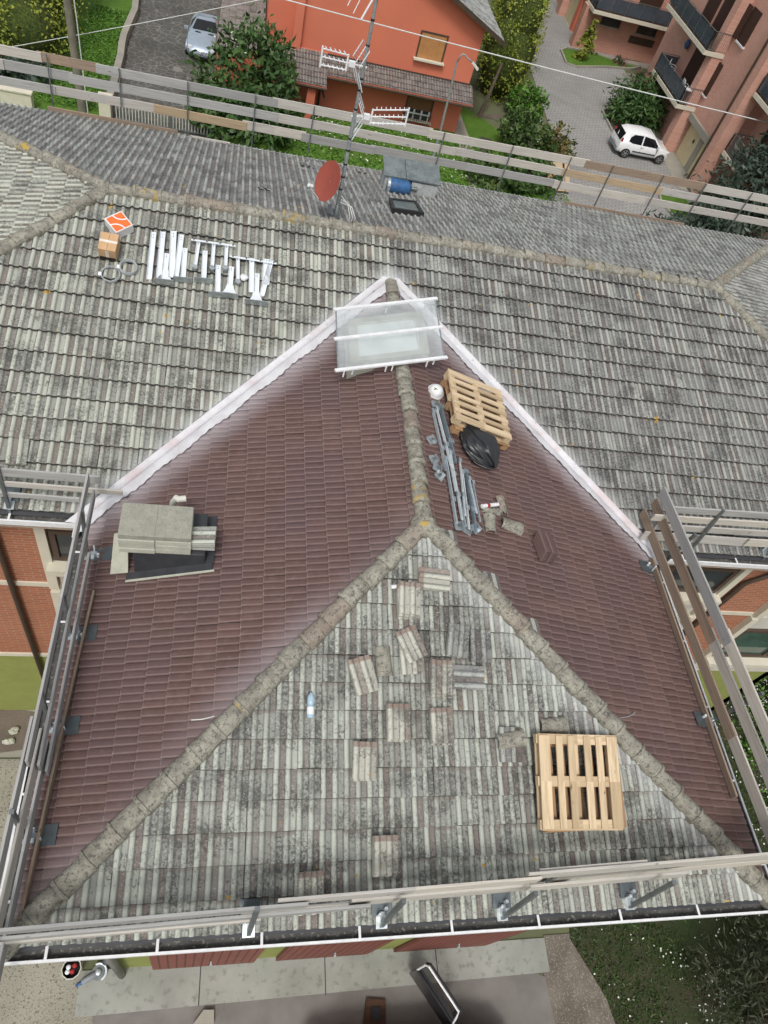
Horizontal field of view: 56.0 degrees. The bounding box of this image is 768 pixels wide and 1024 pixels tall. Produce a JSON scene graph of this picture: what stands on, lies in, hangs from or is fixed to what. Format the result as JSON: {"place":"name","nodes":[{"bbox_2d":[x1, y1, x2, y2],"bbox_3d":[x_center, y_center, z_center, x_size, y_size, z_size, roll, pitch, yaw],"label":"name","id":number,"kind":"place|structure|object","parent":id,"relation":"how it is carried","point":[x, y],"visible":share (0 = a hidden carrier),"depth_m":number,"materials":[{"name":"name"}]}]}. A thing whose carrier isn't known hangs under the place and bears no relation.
{"place":"outdoors","nodes":[
{"label":"outdoors","id":0,"kind":"place"},
{"bbox_2d":[0,710,34,756],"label":"terrace","id":1,"kind":"structure","parent":0,"point":[17,753],"depth_m":16.40,"materials":[{"name":"concrete"}]},
{"bbox_2d":[0,710,34,752],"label":"soil patch","id":2,"kind":"object","parent":1,"relation":"on","point":[10,719],"visible":0.44,"depth_m":16.74,"materials":[{"name":"soil"}]},
{"bbox_2d":[1,0,131,111],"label":"lawn","id":3,"kind":"structure","parent":0,"point":[125,5],"depth_m":37.82,"materials":[{"name":"plant"}]},
{"bbox_2d":[0,85,34,107],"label":"white plinth","id":4,"kind":"structure","parent":3,"relation":"on","point":[15,96],"depth_m":31.64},
{"bbox_2d":[0,46,53,84],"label":"garden shrub","id":5,"kind":"object","parent":3,"relation":"on","point":[25,76],"visible":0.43,"depth_m":32.99,"materials":[{"name":"green plant"}]},
{"bbox_2d":[0,0,89,68],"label":"garden hedge","id":6,"kind":"object","parent":3,"relation":"on","point":[22,22],"visible":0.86,"depth_m":33.04,"materials":[{"name":"green plant"}]},
{"bbox_2d":[112,0,236,139],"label":"stone driveway","id":7,"kind":"structure","parent":0,"point":[157,47],"depth_m":38.14,"materials":[{"name":"grey stone"}]},
{"bbox_2d":[115,106,222,138],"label":"driveway gate","id":8,"kind":"structure","parent":7,"relation":"on","point":[170,124],"depth_m":33.38,"materials":[{"name":"metal"}]},
{"bbox_2d":[184,13,217,59],"bbox_3d":[-9.649,-25.872,39.086,2.160,1.302,4.095,6,53,-11],"label":"parked car","id":9,"kind":"object","parent":7,"relation":"on","point":[200,37],"visible":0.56,"depth_m":38.38,"materials":[{"name":"silver metal"}]},
{"bbox_2d":[215,0,265,88],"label":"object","id":10,"kind":"structure","parent":7,"relation":"on","point":[232,12],"depth_m":37.25,"materials":[{"name":"tile"}]},
{"bbox_2d":[33,91,570,203],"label":"back lawn","id":11,"kind":"structure","parent":0,"point":[477,127],"depth_m":37.56,"materials":[{"name":"green plant"}]},
{"bbox_2d":[63,0,87,112],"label":"utility pole","id":12,"kind":"object","parent":11,"relation":"on","point":[74,52],"visible":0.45,"depth_m":30.69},
{"bbox_2d":[178,0,312,153],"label":"broadleaf shrub","id":13,"kind":"object","parent":11,"relation":"on","point":[252,78],"visible":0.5,"depth_m":33.01,"materials":[{"name":"green plant"}]},
{"bbox_2d":[265,0,505,131],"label":"orange house","id":14,"kind":"structure","parent":11,"relation":"on","point":[412,72],"depth_m":36.48,"materials":[{"name":"paint"}]},
{"bbox_2d":[401,96,434,124],"bbox_3d":[1.883,-21.753,39.029,1.660,1.290,0.335,4,53,-13],"label":"window","id":15,"kind":"structure","parent":14,"relation":"in","point":[420,111],"depth_m":39.12,"materials":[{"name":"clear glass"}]},
{"bbox_2d":[413,30,448,65],"bbox_3d":[2.441,-23.571,36.660,1.620,1.320,0.260,4,53,-13],"label":"window","id":16,"kind":"structure","parent":14,"relation":"in","point":[432,51],"depth_m":36.74,"materials":[{"name":"orange wood"}]},
{"bbox_2d":[461,149,531,194],"bbox_3d":[5.661,-17.482,37.210,3.227,1.826,3.361,-18,61,-27],"label":"shrub","id":17,"kind":"object","parent":11,"relation":"on","point":[486,182],"visible":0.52,"depth_m":36.91,"materials":[{"name":"green plant"}]},
{"bbox_2d":[496,105,560,158],"bbox_3d":[7.918,-20.703,39.813,3.667,2.529,3.412,4,53,-13],"label":"shrub","id":18,"kind":"object","parent":11,"relation":"on","point":[525,127],"visible":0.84,"depth_m":39.38,"materials":[{"name":"green plant"}]},
{"bbox_2d":[502,143,562,198],"bbox_3d":[8.069,-17.820,38.048,3.298,2.178,3.237,-20,62,-28],"label":"shrub","id":19,"kind":"object","parent":11,"relation":"on","point":[536,188],"visible":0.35,"depth_m":37.80,"materials":[{"name":"green plant"}]},
{"bbox_2d":[0,0,724,975],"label":"ground","id":20,"kind":"structure","parent":0,"point":[490,108],"depth_m":43.19,"materials":[{"name":"soil"}]},
{"bbox_2d":[0,759,92,1023],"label":"gravel yard","id":21,"kind":"structure","parent":20,"relation":"on","point":[43,993],"depth_m":14.18,"materials":[{"name":"beige gravel"}]},
{"bbox_2d":[106,0,138,107],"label":"wall","id":22,"kind":"structure","parent":20,"relation":"on","point":[126,31],"depth_m":37.42,"materials":[{"name":"concrete"}]},
{"bbox_2d":[74,938,549,1017],"bbox_3d":[-1.157,9.886,15.434,10.110,0.034,0.770,4,53,-13],"label":"concrete apron","id":23,"kind":"object","parent":20,"relation":"on","point":[143,988],"visible":0.86,"depth_m":15.24,"materials":[{"name":"grey concrete"}]},
{"bbox_2d":[92,973,554,1023],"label":"asphalt yard","id":24,"kind":"structure","parent":20,"relation":"on","point":[519,999],"depth_m":15.34,"materials":[{"name":"grey asphalt"}]},
{"bbox_2d":[363,998,385,1023],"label":"wooden cover","id":25,"kind":"object","parent":24,"relation":"on","point":[375,1011],"visible":1,"depth_m":15.12,"materials":[{"name":"brown wood"}]},
{"bbox_2d":[0,102,767,978],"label":"apartment house","id":26,"kind":"structure","parent":20,"relation":"on","point":[620,360],"depth_m":10.64,"materials":[{"name":"tile"}]},
{"bbox_2d":[0,472,112,981],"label":"guardrail","id":27,"kind":"object","parent":26,"relation":"on","point":[41,835],"visible":0.96,"depth_m":7.86,"materials":[{"name":"metal"}]},
{"bbox_2d":[46,529,72,576],"bbox_3d":[-4.834,0.677,11.732,1.270,1.040,0.300,4,53,-13],"label":"window","id":28,"kind":"structure","parent":26,"relation":"in","point":[60,540],"depth_m":11.73,"materials":[{"name":"clear glass"}]},
{"bbox_2d":[0,467,122,514],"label":"guardrail","id":29,"kind":"object","parent":26,"relation":"on","point":[10,494],"visible":0.96,"depth_m":9.79,"materials":[{"name":"wood"}]},
{"bbox_2d":[98,231,119,260],"bbox_3d":[-4.404,-4.253,11.562,0.275,0.253,0.334,8,70,-12],"label":"box","id":30,"kind":"object","parent":26,"relation":"on","point":[109,246],"visible":1,"depth_m":11.47,"materials":[{"name":"cardboard"}]},
{"bbox_2d":[104,211,133,237],"bbox_3d":[-4.322,-4.682,11.777,0.315,0.164,0.325,-37,84,-22],"label":"box","id":31,"kind":"object","parent":26,"relation":"on","point":[119,224],"visible":0.96,"depth_m":11.71,"materials":[{"name":"orange cardboard"}]},
{"bbox_2d":[110,533,127,573],"bbox_3d":[-3.510,0.537,9.595,0.233,0.558,0.408,4,53,-13],"label":"leaning slab","id":32,"kind":"object","parent":26,"relation":"on","point":[119,562],"depth_m":9.60,"materials":[{"name":"concrete"}]},
{"bbox_2d":[125,513,216,582],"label":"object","id":33,"kind":"object","parent":26,"relation":"on","point":[147,566],"visible":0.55,"depth_m":9.56,"materials":[{"name":"metal"}]},
{"bbox_2d":[117,502,158,539],"bbox_3d":[-3.108,0.117,9.139,0.440,0.087,0.501,4,53,-13],"label":"concrete slab","id":34,"kind":"object","parent":33,"relation":"on","point":[138,520],"depth_m":9.08,"materials":[{"name":"grey concrete"}]},
{"bbox_2d":[155,505,193,541],"bbox_3d":[-2.681,0.147,9.239,0.440,0.087,0.501,4,53,-13],"label":"concrete slab","id":35,"kind":"object","parent":33,"relation":"on","point":[174,523],"depth_m":9.19,"materials":[{"name":"grey concrete"}]},
{"bbox_2d":[191,533,216,550],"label":"roof tile","id":36,"kind":"object","parent":33,"relation":"on","point":[203,548],"visible":0.2,"depth_m":9.39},
{"bbox_2d":[191,532,216,548],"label":"roof tile","id":37,"kind":"object","parent":36,"relation":"on","point":[205,547],"visible":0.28,"depth_m":9.36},
{"bbox_2d":[191,530,216,546],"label":"roof tile","id":38,"kind":"object","parent":37,"relation":"on","point":[204,545],"visible":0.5,"depth_m":9.31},
{"bbox_2d":[191,526,216,544],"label":"roof tile","id":39,"kind":"object","parent":38,"relation":"on","point":[206,535],"visible":0.66,"depth_m":9.33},
{"bbox_2d":[149,948,264,969],"bbox_3d":[-3.421,8.617,13.876,2.030,2.700,0.140,4,53,-13],"label":"garage door","id":40,"kind":"structure","parent":26,"relation":"in","point":[158,962],"depth_m":13.78,"materials":[{"name":"metal"}]},
{"bbox_2d":[297,884,322,915],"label":"roof tile","id":41,"kind":"object","parent":26,"relation":"on","point":[305,914],"visible":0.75,"depth_m":7.90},
{"bbox_2d":[298,870,323,913],"bbox_3d":[-0.800,4.171,7.912,0.286,0.058,0.416,3,71,-13],"label":"roof tile","id":42,"kind":"object","parent":41,"relation":"on","point":[310,883],"visible":0.61,"depth_m":7.93,"materials":[{"name":"white tile"}]},
{"bbox_2d":[276,939,394,960],"bbox_3d":[-1.026,8.785,14.437,1.980,2.700,0.140,4,53,-13],"label":"garage door","id":43,"kind":"structure","parent":26,"relation":"in","point":[363,947],"depth_m":14.34,"materials":[{"name":"metal"}]},
{"bbox_2d":[307,0,409,222],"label":"antenna mast","id":44,"kind":"object","parent":26,"relation":"on","point":[329,176],"visible":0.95,"depth_m":11.95,"materials":[{"name":"metal"}]},
{"bbox_2d":[0,44,767,232],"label":"guardrail","id":45,"kind":"object","parent":26,"relation":"on","point":[72,78],"visible":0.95,"depth_m":17.36,"materials":[{"name":"wood"}]},
{"bbox_2d":[0,852,767,944],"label":"guardrail","id":46,"kind":"object","parent":26,"relation":"on","point":[625,875],"visible":0.99,"depth_m":7.66,"materials":[{"name":"wood"}]},
{"bbox_2d":[375,646,392,676],"bbox_3d":[0.004,1.850,8.942,0.233,0.099,0.360,1,72,-14],"label":"ridge piece","id":47,"kind":"object","parent":26,"relation":"on","point":[383,664],"visible":0.99,"depth_m":8.92,"materials":[{"name":"concrete"}]},
{"bbox_2d":[333,297,447,378],"bbox_3d":[0.022,-2.701,11.914,2.418,0.765,1.400,-12,58,-24],"label":"skylight","id":48,"kind":"object","parent":26,"relation":"on","point":[373,342],"visible":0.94,"depth_m":11.74,"materials":[{"name":"clear glass"}]},
{"bbox_2d":[389,197,423,216],"bbox_3d":[0.421,-6.335,14.998,0.712,0.447,1.073,4,53,-13],"label":"roof hatch","id":49,"kind":"object","parent":26,"relation":"on","point":[405,207],"visible":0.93,"depth_m":14.84,"materials":[{"name":"black plastic"}]},
{"bbox_2d":[379,155,440,197],"bbox_3d":[0.560,-7.480,16.418,1.310,0.756,0.660,4,53,-13],"label":"vent housing","id":50,"kind":"object","parent":26,"relation":"on","point":[423,178],"visible":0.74,"depth_m":16.18,"materials":[{"name":"metal"}]},
{"bbox_2d":[398,642,423,674],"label":"roof tile","id":51,"kind":"object","parent":26,"relation":"on","point":[415,667],"visible":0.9,"depth_m":9.00,"materials":[{"name":"grey tile"}]},
{"bbox_2d":[394,624,427,663],"bbox_3d":[0.347,1.650,9.038,0.286,0.058,0.416,-21,78,-20],"label":"roof tile","id":52,"kind":"object","parent":51,"relation":"on","point":[410,641],"visible":1,"depth_m":9.03,"materials":[{"name":"grey tile"}]},
{"bbox_2d":[418,568,446,591],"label":"roof tile","id":53,"kind":"object","parent":26,"relation":"on","point":[428,589],"visible":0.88,"depth_m":9.39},
{"bbox_2d":[419,567,450,591],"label":"roof tile","id":54,"kind":"object","parent":53,"relation":"on","point":[434,579],"visible":0.99,"depth_m":9.40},
{"bbox_2d":[428,710,452,745],"bbox_3d":[0.697,2.645,8.854,0.286,0.058,0.416,3,71,-13],"label":"roof tile","id":55,"kind":"object","parent":26,"relation":"on","point":[429,734],"visible":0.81,"depth_m":8.81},
{"bbox_2d":[429,709,452,743],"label":"roof tile","id":56,"kind":"object","parent":55,"relation":"on","point":[430,737],"visible":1,"depth_m":8.76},
{"bbox_2d":[429,707,454,743],"bbox_3d":[0.711,2.598,8.793,0.286,0.058,0.416,2,71,-14],"label":"roof tile","id":57,"kind":"object","parent":56,"relation":"on","point":[441,723],"visible":1,"depth_m":8.79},
{"bbox_2d":[445,627,466,659],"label":"roof tile","id":58,"kind":"object","parent":26,"relation":"on","point":[446,648],"visible":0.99,"depth_m":9.19,"materials":[{"name":"grey tile"}]},
{"bbox_2d":[446,622,469,657],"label":"roof tile","id":59,"kind":"object","parent":58,"relation":"on","point":[458,640],"visible":1,"depth_m":9.21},
{"bbox_2d":[394,930,527,951],"bbox_3d":[1.558,8.966,15.041,2.140,2.700,0.140,4,53,-13],"label":"garage door","id":60,"kind":"structure","parent":26,"relation":"in","point":[479,939],"depth_m":14.95,"materials":[{"name":"metal"}]},
{"bbox_2d":[453,677,484,690],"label":"roof tile","id":61,"kind":"object","parent":26,"relation":"on","point":[470,689],"visible":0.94,"depth_m":9.10,"materials":[{"name":"grey tile"}]},
{"bbox_2d":[453,665,484,688],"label":"roof tile","id":62,"kind":"object","parent":61,"relation":"on","point":[468,676],"visible":0.94,"depth_m":9.09,"materials":[{"name":"grey tile"}]},
{"bbox_2d":[440,379,509,450],"bbox_3d":[1.460,-1.576,11.654,1.080,0.145,1.100,14,50,-28],"label":"pallet","id":63,"kind":"object","parent":26,"relation":"on","point":[453,428],"visible":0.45,"depth_m":11.55,"materials":[{"name":"brown wood"}]},
{"bbox_2d":[443,368,511,443],"bbox_3d":[1.494,-1.686,11.545,1.080,0.145,1.100,17,49,-26],"label":"pallet","id":64,"kind":"object","parent":63,"relation":"on","point":[477,406],"visible":0.97,"depth_m":11.46,"materials":[{"name":"brown wood"}]},
{"bbox_2d":[459,421,499,468],"bbox_3d":[1.498,-1.076,11.122,0.731,0.347,0.943,-18,69,-44],"label":"bin bag","id":65,"kind":"object","parent":26,"relation":"on","point":[481,448],"visible":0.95,"depth_m":10.95,"materials":[{"name":"black plastic"}]},
{"bbox_2d":[539,716,566,733],"bbox_3d":[2.163,2.727,9.213,0.340,0.099,0.233,4,71,-13],"label":"ridge piece","id":66,"kind":"object","parent":26,"relation":"on","point":[553,725],"visible":0.91,"depth_m":9.19,"materials":[{"name":"concrete"}]},
{"bbox_2d":[542,744,626,832],"bbox_3d":[2.451,3.378,9.019,1.090,0.145,1.100,3,71,-13],"label":"pallet","id":67,"kind":"object","parent":26,"relation":"on","point":[567,804],"visible":0.09,"depth_m":8.93,"materials":[{"name":"brown wood"}]},
{"bbox_2d":[533,733,623,830],"bbox_3d":[2.385,3.309,8.863,1.090,0.145,1.100,5,71,-13],"label":"pallet","id":68,"kind":"object","parent":67,"relation":"on","point":[546,781],"visible":1,"depth_m":8.80,"materials":[{"name":"brown wood"}]},
{"bbox_2d":[639,487,767,842],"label":"guardrail","id":69,"kind":"object","parent":26,"relation":"on","point":[739,703],"visible":0.99,"depth_m":10.57,"materials":[{"name":"wood"}]},
{"bbox_2d":[640,506,767,559],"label":"guardrail","id":70,"kind":"object","parent":26,"relation":"on","point":[761,543],"visible":0.88,"depth_m":12.19,"materials":[{"name":"wood"}]},
{"bbox_2d":[668,565,740,605],"bbox_3d":[5.449,1.397,14.138,3.100,1.080,0.300,4,53,-13],"label":"window","id":71,"kind":"structure","parent":26,"relation":"in","point":[716,578],"depth_m":14.34,"materials":[{"name":"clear glass"}]},
{"bbox_2d":[706,628,767,667],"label":"window","id":72,"kind":"structure","parent":26,"relation":"in","point":[752,644],"depth_m":17.38,"materials":[{"name":"green glass"}]},
{"bbox_2d":[471,0,550,110],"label":"cypress hedge","id":73,"kind":"object","parent":20,"relation":"on","point":[519,23],"visible":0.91,"depth_m":41.40,"materials":[{"name":"green plant"}]},
{"bbox_2d":[505,77,549,119],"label":"shrub","id":74,"kind":"object","parent":20,"relation":"on","point":[535,100],"visible":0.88,"depth_m":42.36,"materials":[{"name":"green plant"}]},
{"bbox_2d":[532,120,577,166],"bbox_3d":[9.605,-20.508,40.029,2.154,2.584,2.559,-24,64,-30],"label":"shrub","id":75,"kind":"object","parent":20,"relation":"on","point":[564,143],"visible":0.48,"depth_m":39.78,"materials":[{"name":"green plant"}]},
{"bbox_2d":[543,933,614,1023],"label":"gravel strip","id":76,"kind":"object","parent":20,"relation":"on","point":[576,994],"visible":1,"depth_m":16.32,"materials":[{"name":"beige gravel"}]},
{"bbox_2d":[556,0,767,239],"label":"brick apartment block","id":77,"kind":"structure","parent":20,"relation":"on","point":[716,51],"depth_m":42.47,"materials":[{"name":"brick"}]},
{"bbox_2d":[286,0,767,122],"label":"overhead cable","id":78,"kind":"object","parent":77,"relation":"attached to","point":[521,61],"visible":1,"depth_m":34.76,"materials":[{"name":"grey rubber"}]},
{"bbox_2d":[675,124,700,166],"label":"garage door","id":79,"kind":"structure","parent":77,"relation":"in","point":[688,144],"depth_m":44.21,"materials":[{"name":"beige metal"}]},
{"bbox_2d":[680,48,706,92],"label":"shutter door","id":80,"kind":"structure","parent":77,"relation":"in","point":[697,58],"depth_m":43.71,"materials":[{"name":"brown wood"}]},
{"bbox_2d":[569,677,767,1023],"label":"rough grass","id":81,"kind":"structure","parent":20,"relation":"on","point":[683,929],"depth_m":17.05,"materials":[{"name":"green plant"}]},
{"bbox_2d":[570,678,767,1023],"bbox_3d":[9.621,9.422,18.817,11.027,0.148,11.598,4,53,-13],"label":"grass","id":82,"kind":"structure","parent":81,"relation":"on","point":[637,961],"depth_m":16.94,"materials":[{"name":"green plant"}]},
{"bbox_2d":[674,914,767,1023],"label":"yard conifer","id":83,"kind":"object","parent":81,"relation":"on","point":[760,1018],"visible":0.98,"depth_m":16.21,"materials":[{"name":"green plant"}]},
{"bbox_2d":[639,132,767,238],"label":"spruce","id":84,"kind":"object","parent":20,"relation":"on","point":[759,158],"visible":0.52,"depth_m":37.84,"materials":[{"name":"green plant"}]},
{"bbox_2d":[727,675,767,807],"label":"flowering hedge","id":85,"kind":"object","parent":20,"relation":"on","point":[744,744],"visible":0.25,"depth_m":20.93,"materials":[{"name":"green plant"}]},
{"bbox_2d":[563,49,635,66],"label":"lawn island","id":86,"kind":"structure","parent":0,"point":[592,59],"depth_m":51.99,"materials":[{"name":"green plant"}]},
{"bbox_2d":[572,18,598,60],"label":"cypress","id":87,"kind":"object","parent":86,"relation":"on","point":[588,39],"visible":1,"depth_m":50.51,"materials":[{"name":"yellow plant"}]},
{"bbox_2d":[530,0,699,226],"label":"block driveway","id":88,"kind":"structure","parent":0,"point":[577,103],"depth_m":45.56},
{"bbox_2d":[604,109,623,129],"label":"planting bed","id":89,"kind":"object","parent":88,"relation":"on","point":[613,124],"visible":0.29,"depth_m":46.14,"materials":[{"name":"green plant"}]},
{"bbox_2d":[602,70,673,134],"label":"conifer bush","id":90,"kind":"object","parent":89,"relation":"on","point":[633,107],"visible":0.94,"depth_m":45.53,"materials":[{"name":"green plant"}]},
{"bbox_2d":[609,124,668,163],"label":"parked car","id":91,"kind":"object","parent":88,"relation":"on","point":[626,140],"visible":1,"depth_m":42.88,"materials":[{"name":"white paint"}]},
{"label":"roof tile","id":92,"kind":"object","parent":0,"visible":0},
{"bbox_2d":[397,584,419,616],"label":"roof tile","id":93,"kind":"object","parent":92,"relation":"on","point":[405,615],"visible":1,"depth_m":9.14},
{"bbox_2d":[398,581,420,614],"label":"roof tile","id":94,"kind":"object","parent":93,"relation":"on","point":[409,598],"visible":1,"depth_m":9.15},
{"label":"roof tile","id":95,"kind":"object","parent":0,"visible":0},
{"bbox_2d":[357,657,378,695],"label":"roof tile","id":96,"kind":"object","parent":95,"relation":"on","point":[373,690],"visible":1,"depth_m":8.77,"materials":[{"name":"grey tile"}]},
{"bbox_2d":[347,654,378,693],"bbox_3d":[-0.255,1.966,8.758,0.286,0.058,0.416,-13,76,-18],"label":"roof tile","id":97,"kind":"object","parent":96,"relation":"on","point":[362,673],"visible":1,"depth_m":8.75,"materials":[{"name":"grey tile"}]},
{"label":"roof tile","id":98,"kind":"object","parent":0,"visible":0},
{"bbox_2d":[469,629,491,662],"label":"roof tile","id":99,"kind":"object","parent":98,"relation":"on","point":[480,647],"visible":1,"depth_m":9.26,"materials":[{"name":"grey tile"}]},
{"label":"roof tile","id":100,"kind":"object","parent":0,"visible":0},
{"bbox_2d":[430,659,452,694],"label":"roof tile","id":101,"kind":"object","parent":100,"relation":"on","point":[441,676],"visible":1,"depth_m":8.93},
{"label":"roof tile","id":102,"kind":"object","parent":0,"visible":0},
{"bbox_2d":[386,705,409,740],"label":"roof tile","id":103,"kind":"object","parent":102,"relation":"on","point":[386,729],"visible":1,"depth_m":8.63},
{"bbox_2d":[387,703,410,739],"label":"roof tile","id":104,"kind":"object","parent":103,"relation":"on","point":[398,723],"visible":1,"depth_m":8.63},
{"label":"roof tile","id":105,"kind":"object","parent":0,"visible":0},
{"bbox_2d":[352,741,376,778],"bbox_3d":[-0.224,2.906,8.448,0.286,0.058,0.416,6,71,-13],"label":"roof tile","id":106,"kind":"object","parent":105,"relation":"on","point":[364,762],"visible":1,"depth_m":8.44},
{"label":"roof tile","id":107,"kind":"object","parent":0,"visible":0},
{"bbox_2d":[372,839,396,876],"bbox_3d":[0.016,3.918,8.207,0.286,0.058,0.416,6,71,-13],"label":"roof tile","id":108,"kind":"object","parent":107,"relation":"on","point":[373,866],"visible":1,"depth_m":8.15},
{"bbox_2d":[373,835,398,876],"bbox_3d":[0.026,3.892,8.179,0.286,0.058,0.416,4,71,-13],"label":"roof tile","id":109,"kind":"object","parent":108,"relation":"on","point":[386,863],"visible":1,"depth_m":8.17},
{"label":"roof tile","id":110,"kind":"object","parent":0,"visible":0},
{"bbox_2d":[498,727,521,761],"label":"roof tile","id":111,"kind":"object","parent":110,"relation":"on","point":[514,754],"visible":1,"depth_m":8.92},
{"bbox_2d":[495,728,526,749],"bbox_3d":[1.581,2.820,8.934,0.360,0.099,0.233,-4,73,-16],"label":"ridge piece","id":112,"kind":"object","parent":111,"relation":"on","point":[517,738],"visible":1,"depth_m":8.92,"materials":[{"name":"concrete"}]},
{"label":"roof tile","id":113,"kind":"object","parent":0,"visible":0},
{"bbox_2d":[5,437,29,464],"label":"roof tile","id":114,"kind":"object","parent":113,"relation":"on","point":[17,451],"visible":1,"depth_m":10.27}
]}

